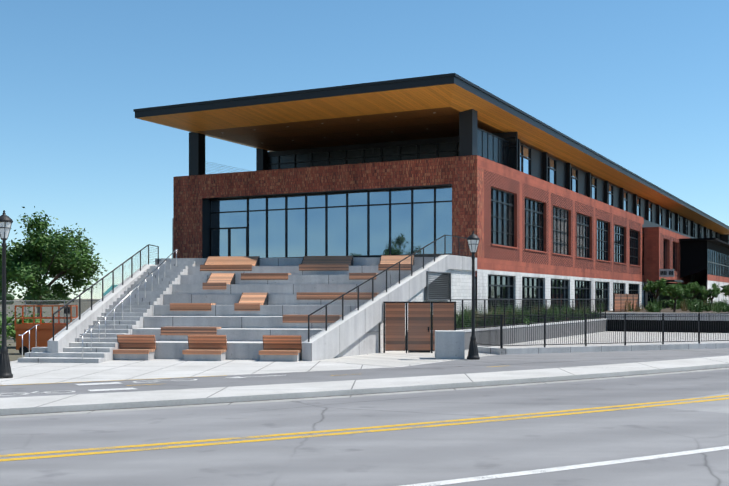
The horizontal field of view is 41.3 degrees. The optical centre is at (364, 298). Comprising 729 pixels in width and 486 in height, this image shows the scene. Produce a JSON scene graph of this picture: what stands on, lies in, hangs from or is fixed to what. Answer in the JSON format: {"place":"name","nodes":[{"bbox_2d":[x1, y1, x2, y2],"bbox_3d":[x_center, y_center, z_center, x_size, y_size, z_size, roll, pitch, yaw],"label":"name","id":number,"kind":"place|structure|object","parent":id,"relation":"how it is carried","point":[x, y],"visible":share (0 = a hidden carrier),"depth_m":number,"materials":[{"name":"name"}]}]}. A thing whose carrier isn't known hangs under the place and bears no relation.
{"place":"outdoors","nodes":[
{"label":"outdoors","id":0,"kind":"place"},
{"bbox_2d":[0,301,90,341],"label":"shrubs","id":1,"kind":"object","parent":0,"point":[43,310],"visible":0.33,"depth_m":56.96,"materials":[{"name":"green plant"}]},
{"bbox_2d":[15,305,77,349],"bbox_3d":[-14.560,1.324,44.319,2.520,2.010,1.260,0,0,-4],"label":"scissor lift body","id":2,"kind":"object","parent":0,"point":[44,333],"visible":0.71,"depth_m":43.71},
{"bbox_2d":[0,299,98,317],"bbox_3d":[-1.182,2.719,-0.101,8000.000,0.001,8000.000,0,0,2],"label":"fence","id":3,"kind":"object","parent":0,"point":[48,310],"depth_m":235.67,"materials":[{"name":"metal"}]},
{"bbox_2d":[0,292,71,304],"bbox_3d":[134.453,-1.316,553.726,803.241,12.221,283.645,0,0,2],"label":"trees","id":4,"kind":"object","parent":3,"relation":"on","point":[10,298],"visible":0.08,"depth_m":424.89,"materials":[{"name":"green plant"}]},
{"bbox_2d":[0,319,74,360],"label":"dirt lot","id":5,"kind":"structure","parent":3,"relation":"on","point":[14,354],"depth_m":51.14,"materials":[{"name":"beige soil"}]},
{"bbox_2d":[0,305,51,348],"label":"bushes","id":6,"kind":"object","parent":5,"relation":"on","point":[11,331],"visible":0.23,"depth_m":49.41,"materials":[{"name":"green plant"}]},
{"bbox_2d":[19,307,69,354],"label":"scissorlift tyres","id":7,"kind":"object","parent":5,"relation":"on","point":[25,349],"visible":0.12,"depth_m":43.55,"materials":[{"name":"black rubber"}]},
{"bbox_2d":[25,300,97,322],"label":"chainlink posts","id":8,"kind":"object","parent":5,"relation":"on","point":[64,304],"visible":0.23,"depth_m":58.26,"materials":[{"name":"grey metal"}]},
{"bbox_2d":[172,218,172,257],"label":"light pole","id":9,"kind":"object","parent":5,"relation":"on","point":[172,237],"visible":0.21,"depth_m":100.45,"materials":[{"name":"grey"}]},
{"bbox_2d":[0,206,110,316],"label":"tree","id":10,"kind":"object","parent":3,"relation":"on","point":[23,262],"depth_m":89.29,"materials":[{"name":"green plant"}]},
{"bbox_2d":[173,155,483,276],"bbox_3d":[3.539,-2.826,74.775,22.100,11.050,30.000,0,0,27],"label":"brick front","id":11,"kind":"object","parent":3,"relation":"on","point":[463,176],"visible":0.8,"depth_m":60.51,"materials":[{"name":"brown brick"}]},
{"bbox_2d":[189,109,728,309],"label":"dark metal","id":12,"kind":"object","parent":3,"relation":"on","point":[468,141],"visible":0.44,"depth_m":73.03,"materials":[{"name":"black metal"}]},
{"bbox_2d":[267,129,515,169],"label":"glass terrace","id":13,"kind":"structure","parent":12,"relation":"on","point":[487,146],"depth_m":67.96,"materials":[{"name":"black"}]},
{"bbox_2d":[212,188,728,277],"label":"glass front","id":14,"kind":"object","parent":12,"relation":"on","point":[423,224],"visible":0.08,"depth_m":61.88,"materials":[{"name":"blue"}]},
{"bbox_2d":[380,269,728,352],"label":"white block","id":15,"kind":"structure","parent":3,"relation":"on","point":[461,284],"depth_m":63.06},
{"bbox_2d":[424,271,450,299],"bbox_3d":[3.896,-0.651,51.190,0.200,1.500,3.200,0,0,27],"label":"louver","id":16,"kind":"object","parent":15,"relation":"attached to","point":[439,288],"visible":0.88,"depth_m":51.32,"materials":[{"name":"grey metal"}]},
{"bbox_2d":[176,155,728,283],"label":"brick wall","id":17,"kind":"structure","parent":15,"relation":"on","point":[651,252],"depth_m":76.56,"materials":[{"name":"red brick"}]},
{"bbox_2d":[491,189,581,256],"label":"windows","id":18,"kind":"structure","parent":17,"relation":"on","point":[510,223],"depth_m":65.96,"materials":[{"name":"grey"}]},
{"bbox_2d":[484,170,689,278],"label":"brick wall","id":19,"kind":"structure","parent":17,"relation":"attached to","point":[509,185],"depth_m":70.29,"materials":[{"name":"red brick"}]},
{"bbox_2d":[659,269,673,276],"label":"air conditioner","id":20,"kind":"object","parent":17,"relation":"attached to","point":[667,270],"visible":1,"depth_m":99.10,"materials":[{"name":"grey metal"}]},
{"bbox_2d":[660,271,672,274],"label":"grilles","id":21,"kind":"object","parent":20,"relation":"attached to","point":[665,272],"visible":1,"depth_m":99.14,"materials":[{"name":"black metal"}]},
{"bbox_2d":[679,238,728,277],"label":"building extension","id":22,"kind":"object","parent":17,"relation":"on","point":[693,255],"visible":0.79,"depth_m":110.86,"materials":[{"name":"black"}]},
{"bbox_2d":[205,127,728,312],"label":"window frames","id":23,"kind":"structure","parent":15,"relation":"on","point":[436,141],"depth_m":67.22,"materials":[{"name":"black metal"}]},
{"bbox_2d":[133,73,728,229],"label":"roof fascia","id":24,"kind":"structure","parent":23,"relation":"on","point":[432,80],"depth_m":57.56,"materials":[{"name":"black metal"}]},
{"bbox_2d":[137,84,728,236],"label":"roof soffit","id":25,"kind":"structure","parent":24,"relation":"attached to","point":[457,97],"depth_m":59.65,"materials":[{"name":"brown wood"}]},
{"bbox_2d":[488,276,636,312],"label":"ground-floor windows","id":26,"kind":"structure","parent":23,"relation":"attached to","point":[493,288],"depth_m":67.64,"materials":[{"name":"black glass"}]},
{"bbox_2d":[491,190,676,270],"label":"windows","id":27,"kind":"structure","parent":23,"relation":"attached to","point":[664,252],"depth_m":80.60,"materials":[{"name":"black"}]},
{"bbox_2d":[520,145,712,237],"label":"windows","id":28,"kind":"structure","parent":23,"relation":"attached to","point":[526,162],"depth_m":81.89,"materials":[{"name":"blue glass"}]},
{"bbox_2d":[407,312,728,332],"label":"planter walls","id":29,"kind":"structure","parent":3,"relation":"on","point":[609,317],"depth_m":72.06,"materials":[{"name":"grey concrete"}]},
{"bbox_2d":[450,299,605,329],"bbox_3d":[24.184,0.749,75.474,9.410,1.600,70.060,0,0,27],"label":"bar fence","id":30,"kind":"object","parent":29,"relation":"on","point":[530,306],"visible":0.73,"depth_m":57.57,"materials":[{"name":"black metal"}]},
{"bbox_2d":[596,308,728,312],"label":"planter soil","id":31,"kind":"structure","parent":29,"relation":"in","point":[667,310],"depth_m":80.39,"materials":[{"name":"brown soil"}]},
{"bbox_2d":[430,297,708,329],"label":"ornamental grasses","id":32,"kind":"object","parent":31,"relation":"on","point":[642,307],"visible":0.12,"depth_m":73.06,"materials":[{"name":"green plant"}]},
{"bbox_2d":[430,296,728,329],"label":"planter plants","id":33,"kind":"object","parent":31,"relation":"on","point":[696,305],"visible":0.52,"depth_m":67.57,"materials":[{"name":"green plant"}]},
{"bbox_2d":[644,282,686,308],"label":"glass","id":34,"kind":"object","parent":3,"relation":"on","point":[648,296],"visible":0.3,"depth_m":100.18,"materials":[{"name":"black"}]},
{"bbox_2d":[101,285,116,295],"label":"glass panel","id":35,"kind":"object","parent":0,"point":[109,289],"depth_m":252.29,"materials":[{"name":"teal glass"}]},
{"bbox_2d":[0,318,607,384],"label":"plaza","id":36,"kind":"structure","parent":0,"point":[31,373],"depth_m":35.15,"materials":[{"name":"concrete"}]},
{"bbox_2d":[0,210,12,378],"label":"lamp post","id":37,"kind":"object","parent":36,"relation":"on","point":[5,370],"visible":0.92,"depth_m":30.96,"materials":[{"name":"black metal"}]},
{"bbox_2d":[0,222,10,237],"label":"lamp glass","id":38,"kind":"object","parent":37,"relation":"attached to","point":[5,230],"visible":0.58,"depth_m":30.88,"materials":[{"name":"white glass"}]},
{"bbox_2d":[114,352,299,361],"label":"bench bases","id":39,"kind":"object","parent":36,"relation":"on","point":[222,357],"visible":0.62,"depth_m":39.45,"materials":[{"name":"grey concrete"}]},
{"bbox_2d":[18,257,475,362],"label":"concrete stairs","id":40,"kind":"structure","parent":36,"relation":"on","point":[183,281],"depth_m":45.32,"materials":[{"name":"grey concrete"}]},
{"bbox_2d":[18,249,177,358],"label":"handrails","id":41,"kind":"object","parent":40,"relation":"on","point":[109,312],"visible":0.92,"depth_m":42.11,"materials":[{"name":"silver metal"}]},
{"bbox_2d":[53,244,158,340],"bbox_3d":[-12.122,-0.601,46.905,0.060,4.680,15.496,0,0,4],"label":"guard rail","id":42,"kind":"object","parent":40,"relation":"on","point":[80,296],"visible":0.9,"depth_m":45.18,"materials":[{"name":"black metal"}]},
{"bbox_2d":[113,264,410,354],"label":"wooden benches","id":43,"kind":"object","parent":40,"relation":"on","point":[204,338],"visible":0.88,"depth_m":43.19,"materials":[{"name":"brown wood"}]},
{"bbox_2d":[117,255,413,350],"bbox_3d":[-3.824,-0.092,46.592,11.572,4.507,13.600,0,0,7],"label":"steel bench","id":44,"kind":"object","parent":40,"relation":"on","point":[256,264],"visible":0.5,"depth_m":50.04,"materials":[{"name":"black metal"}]},
{"bbox_2d":[115,255,413,352],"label":"bench seats","id":45,"kind":"object","parent":36,"relation":"on","point":[228,277],"visible":0.52,"depth_m":52.46,"materials":[{"name":"brown wood"}]},
{"bbox_2d":[302,255,476,360],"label":"stair side wall","id":46,"kind":"structure","parent":36,"relation":"on","point":[348,335],"depth_m":44.00,"materials":[{"name":"concrete"}]},
{"bbox_2d":[308,235,470,341],"bbox_3d":[1.992,-0.833,47.896,0.060,5.258,18.850,0,0,27],"label":"guard rail","id":47,"kind":"object","parent":46,"relation":"on","point":[373,291],"visible":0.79,"depth_m":44.83,"materials":[{"name":"black metal"}]},
{"bbox_2d":[316,353,488,366],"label":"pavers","id":48,"kind":"object","parent":36,"relation":"on","point":[389,359],"visible":0.83,"depth_m":40.22,"materials":[{"name":"grey concrete"}]},
{"bbox_2d":[435,330,464,358],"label":"concrete block","id":49,"kind":"structure","parent":48,"relation":"on","point":[449,344],"depth_m":40.43,"materials":[{"name":"grey concrete"}]},
{"bbox_2d":[383,302,455,352],"bbox_3d":[2.571,1.349,45.087,3.380,2.400,0.140,0,0,2],"label":"gate frame","id":50,"kind":"object","parent":36,"relation":"on","point":[418,351],"visible":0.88,"depth_m":45.07,"materials":[{"name":"black metal"}]},
{"bbox_2d":[385,303,453,350],"bbox_3d":[2.571,1.329,45.107,3.200,2.240,0.040,0,0,2],"label":"wooden gate","id":51,"kind":"object","parent":50,"relation":"attached to","point":[419,324],"visible":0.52,"depth_m":45.09,"materials":[{"name":"brown wood"}]},
{"bbox_2d":[608,320,728,332],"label":"dark garage portal","id":52,"kind":"object","parent":36,"relation":"on","point":[641,325],"depth_m":72.73,"materials":[{"name":"black"}]},
{"bbox_2d":[0,369,728,485],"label":"road asphalt","id":53,"kind":"structure","parent":0,"point":[412,456],"depth_m":18.37,"materials":[{"name":"grey asphalt"}]},
{"bbox_2d":[0,366,728,460],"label":"yellow marking","id":54,"kind":"object","parent":53,"relation":"on","point":[77,454],"visible":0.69,"depth_m":19.58,"materials":[{"name":"paint"}]},
{"bbox_2d":[0,375,728,485],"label":"white marking","id":55,"kind":"object","parent":53,"relation":"on","point":[453,481],"visible":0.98,"depth_m":15.79,"materials":[{"name":"paint"}]},
{"bbox_2d":[0,367,728,417],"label":"curb","id":56,"kind":"structure","parent":53,"relation":"on","point":[98,411],"depth_m":26.31,"materials":[{"name":"concrete"}]},
{"bbox_2d":[0,367,727,415],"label":"joint","id":57,"kind":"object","parent":56,"relation":"on","point":[341,395],"depth_m":26.57,"materials":[{"name":"grey concrete"}]},
{"bbox_2d":[0,355,728,414],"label":"sidewalk","id":58,"kind":"structure","parent":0,"point":[64,403],"depth_m":27.66,"materials":[{"name":"concrete"}]},
{"bbox_2d":[0,348,728,397],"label":"bike path","id":59,"kind":"structure","parent":0,"point":[214,381],"depth_m":30.81,"materials":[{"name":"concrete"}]},
{"bbox_2d":[0,0,728,298],"label":"sky","id":60,"kind":"structure","parent":0,"point":[643,85],"materials":[{"name":"blue"}]},
{"bbox_2d":[407,320,606,350],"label":"retaining wall","id":61,"kind":"structure","parent":0,"point":[521,332],"depth_m":56.68,"materials":[{"name":"grey concrete"}]},
{"bbox_2d":[381,349,718,369],"bbox_3d":[8.464,2.545,42.187,22.238,0.001,5.134,0,0,-32],"label":"asphalt apron","id":62,"kind":"object","parent":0,"point":[527,358],"visible":1,"depth_m":41.62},
{"bbox_2d":[467,231,479,359],"bbox_3d":[4.541,-0.146,40.396,0.550,5.390,0.542,0,0,2],"label":"lamp post","id":63,"kind":"object","parent":62,"relation":"on","point":[473,354],"visible":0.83,"depth_m":40.33,"materials":[{"name":"black metal"}]},
{"bbox_2d":[468,240,478,251],"bbox_3d":[4.541,-2.186,40.396,0.480,0.530,0.473,0,0,2],"label":"lamp glass","id":64,"kind":"object","parent":63,"relation":"attached to","point":[473,243],"visible":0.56,"depth_m":40.24,"materials":[{"name":"white glass"}]},
{"bbox_2d":[465,331,728,350],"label":"ramp floor","id":65,"kind":"structure","parent":0,"point":[604,337],"depth_m":59.72,"materials":[{"name":"concrete"}]},
{"bbox_2d":[477,343,728,354],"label":"ramp kerb","id":66,"kind":"structure","parent":65,"relation":"on","point":[531,350],"depth_m":46.02,"materials":[{"name":"concrete"}]},
{"bbox_2d":[475,313,728,348],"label":"picket fence","id":67,"kind":"object","parent":66,"relation":"on","point":[501,345],"visible":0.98,"depth_m":46.00,"materials":[{"name":"black metal"}]},
{"bbox_2d":[613,293,638,311],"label":"wood screen posts","id":68,"kind":"object","parent":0,"point":[627,301],"visible":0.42,"depth_m":77.18,"materials":[{"name":"brown wood"}]},
{"bbox_2d":[615,294,637,310],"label":"wood planter screen","id":69,"kind":"object","parent":68,"relation":"attached to","point":[620,299],"visible":0.56,"depth_m":80.24,"materials":[{"name":"brown wood"}]},
{"bbox_2d":[642,277,667,303],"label":"tree","id":70,"kind":"object","parent":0,"point":[650,285],"depth_m":85.06,"materials":[{"name":"green plant"}]},
{"bbox_2d":[661,282,693,311],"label":"tree","id":71,"kind":"object","parent":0,"point":[678,289],"depth_m":77.23,"materials":[{"name":"green plant"}]},
{"bbox_2d":[683,281,704,302],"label":"tree","id":72,"kind":"object","parent":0,"point":[692,286],"depth_m":97.39,"materials":[{"name":"green plant"}]},
{"bbox_2d":[700,283,719,307],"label":"tree","id":73,"kind":"object","parent":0,"point":[715,289],"depth_m":88.99,"materials":[{"name":"green plant"}]},
{"bbox_2d":[720,285,728,296],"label":"tree","id":74,"kind":"object","parent":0,"point":[725,288],"depth_m":103.75,"materials":[{"name":"green plant"}]}
]}

